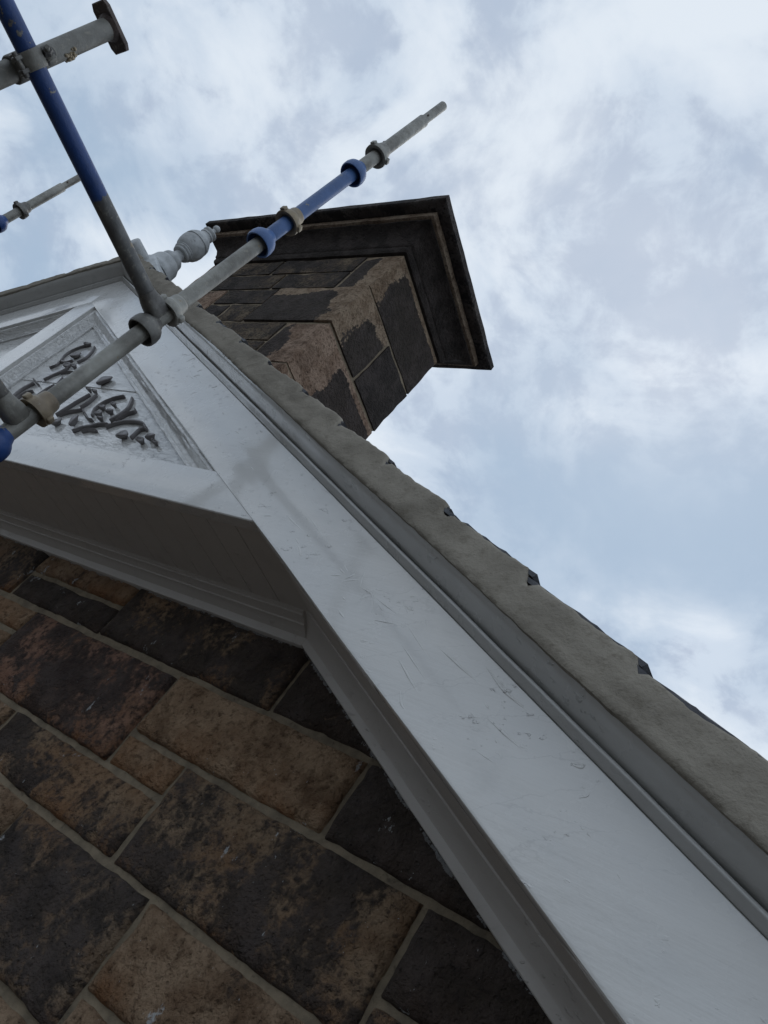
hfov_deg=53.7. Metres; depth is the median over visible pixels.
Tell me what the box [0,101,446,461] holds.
scaffold standard
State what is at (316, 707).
stone house
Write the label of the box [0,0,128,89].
prop tube
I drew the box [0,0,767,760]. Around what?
sky
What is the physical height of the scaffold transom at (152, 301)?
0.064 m
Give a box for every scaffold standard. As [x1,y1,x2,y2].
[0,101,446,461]
[0,175,79,232]
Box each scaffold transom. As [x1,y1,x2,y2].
[0,0,168,317]
[0,379,29,424]
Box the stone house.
[0,195,767,1023]
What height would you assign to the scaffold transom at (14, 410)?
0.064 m
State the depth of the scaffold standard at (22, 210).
4.16 m

